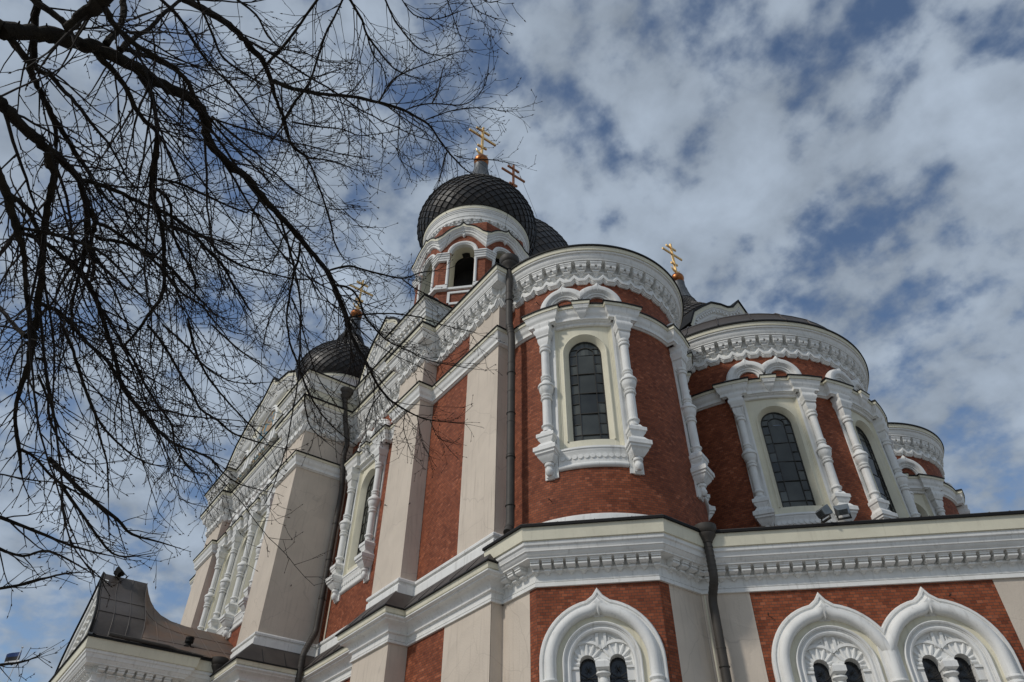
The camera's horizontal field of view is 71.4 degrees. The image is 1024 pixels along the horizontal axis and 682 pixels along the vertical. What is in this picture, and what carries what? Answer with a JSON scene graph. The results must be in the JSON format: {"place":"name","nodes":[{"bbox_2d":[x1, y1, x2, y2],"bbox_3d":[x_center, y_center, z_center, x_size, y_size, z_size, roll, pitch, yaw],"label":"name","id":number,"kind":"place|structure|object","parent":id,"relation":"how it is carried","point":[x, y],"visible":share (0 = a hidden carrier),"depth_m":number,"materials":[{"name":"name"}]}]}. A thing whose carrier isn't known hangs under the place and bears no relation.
{"place":"outdoors","nodes":[
{"label":"outdoors","id":0,"kind":"place"},
{"bbox_2d":[0,0,1023,681],"label":"sky","id":1,"kind":"structure","parent":0,"point":[854,169],"materials":[{"name":"blue"}]},
{"bbox_2d":[48,127,1023,681],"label":"cathedral","id":2,"kind":"structure","parent":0,"point":[636,485],"depth_m":25.26,"materials":[{"name":"red brick"}]},
{"bbox_2d":[113,566,124,579],"bbox_3d":[-17.587,10.395,31.886,0.394,0.482,0.437,4,-41,-4],"label":"floodlight","id":3,"kind":"object","parent":2,"relation":"attached to","point":[119,572],"visible":0.91,"depth_m":31.77,"materials":[{"name":"metal"}]},
{"bbox_2d":[197,505,246,632],"bbox_3d":[-15.160,12.434,37.218,0.861,8.029,3.160,26,-47,-26],"label":"window","id":4,"kind":"structure","parent":2,"relation":"in","point":[225,556],"depth_m":37.14,"materials":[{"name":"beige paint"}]},
{"bbox_2d":[216,488,262,639],"bbox_3d":[-13.730,11.152,35.745,0.863,8.029,3.160,26,-47,-26],"label":"window","id":5,"kind":"structure","parent":2,"relation":"in","point":[226,620],"depth_m":34.78,"materials":[{"name":"beige paint"}]},
{"bbox_2d":[229,479,273,632],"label":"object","id":6,"kind":"structure","parent":2,"relation":"in","point":[238,618],"depth_m":33.85,"materials":[{"name":"beige paint"}]},
{"bbox_2d":[325,418,390,603],"bbox_3d":[-6.463,6.917,30.857,0.861,8.029,3.300,26,-47,-26],"label":"window","id":7,"kind":"structure","parent":2,"relation":"in","point":[354,559],"depth_m":30.39,"materials":[{"name":"beige paint"}]},
{"bbox_2d":[533,283,652,481],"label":"window","id":8,"kind":"structure","parent":2,"relation":"in","point":[590,416],"depth_m":23.46,"materials":[{"name":"beige paint"}]},
{"bbox_2d":[539,588,669,681],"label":"paired window","id":9,"kind":"structure","parent":2,"relation":"in","point":[599,638],"depth_m":17.72,"materials":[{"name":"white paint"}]},
{"bbox_2d":[667,323,715,519],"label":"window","id":10,"kind":"structure","parent":2,"relation":"in","point":[702,475],"depth_m":24.23,"materials":[{"name":"beige paint"}]},
{"bbox_2d":[726,356,858,526],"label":"window","id":11,"kind":"structure","parent":2,"relation":"in","point":[792,474],"depth_m":26.80,"materials":[{"name":"beige paint"}]},
{"bbox_2d":[815,504,832,522],"bbox_3d":[8.480,4.707,19.410,0.357,0.423,0.380,15,-43,-16],"label":"floodlight","id":12,"kind":"object","parent":2,"relation":"attached to","point":[823,512],"visible":1,"depth_m":19.33,"materials":[{"name":"metal"}]},
{"bbox_2d":[771,592,901,681],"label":"paired window","id":13,"kind":"structure","parent":2,"relation":"in","point":[822,640],"depth_m":17.91,"materials":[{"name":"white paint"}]},
{"bbox_2d":[833,503,851,520],"bbox_3d":[8.982,4.635,19.354,0.380,0.424,0.357,-16,-44,18],"label":"floodlight","id":14,"kind":"object","parent":2,"relation":"attached to","point":[842,509],"visible":1,"depth_m":19.28,"materials":[{"name":"metal"}]},
{"bbox_2d":[825,368,920,519],"bbox_3d":[14.271,4.389,27.803,3.575,8.029,0.914,26,-47,-26],"label":"window","id":15,"kind":"structure","parent":2,"relation":"in","point":[885,486],"depth_m":27.85,"materials":[{"name":"beige paint"}]},
{"bbox_2d":[888,435,915,505],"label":"window","id":16,"kind":"structure","parent":2,"relation":"in","point":[912,494],"depth_m":30.24,"materials":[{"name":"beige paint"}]},
{"bbox_2d":[897,455,944,516],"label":"window","id":17,"kind":"structure","parent":2,"relation":"in","point":[928,502],"depth_m":33.78,"materials":[{"name":"beige paint"}]},
{"bbox_2d":[881,587,1023,681],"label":"paired window","id":18,"kind":"structure","parent":2,"relation":"in","point":[936,639],"depth_m":17.57,"materials":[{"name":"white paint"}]},
{"bbox_2d":[945,482,969,513],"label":"window","id":19,"kind":"structure","parent":2,"relation":"in","point":[963,509],"depth_m":35.10,"materials":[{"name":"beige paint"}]},
{"label":"ground","id":20,"kind":"structure","parent":0,"visible":0},
{"bbox_2d":[1,646,23,681],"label":"flag on pole","id":21,"kind":"object","parent":20,"relation":"on","point":[13,657],"visible":0.83,"depth_m":83.20,"materials":[{"name":"blue fabric"}]},
{"bbox_2d":[0,0,542,680],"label":"bare tree","id":22,"kind":"object","parent":20,"relation":"on","point":[34,32],"visible":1,"depth_m":4.43,"materials":[{"name":"brown plant"}]}
]}

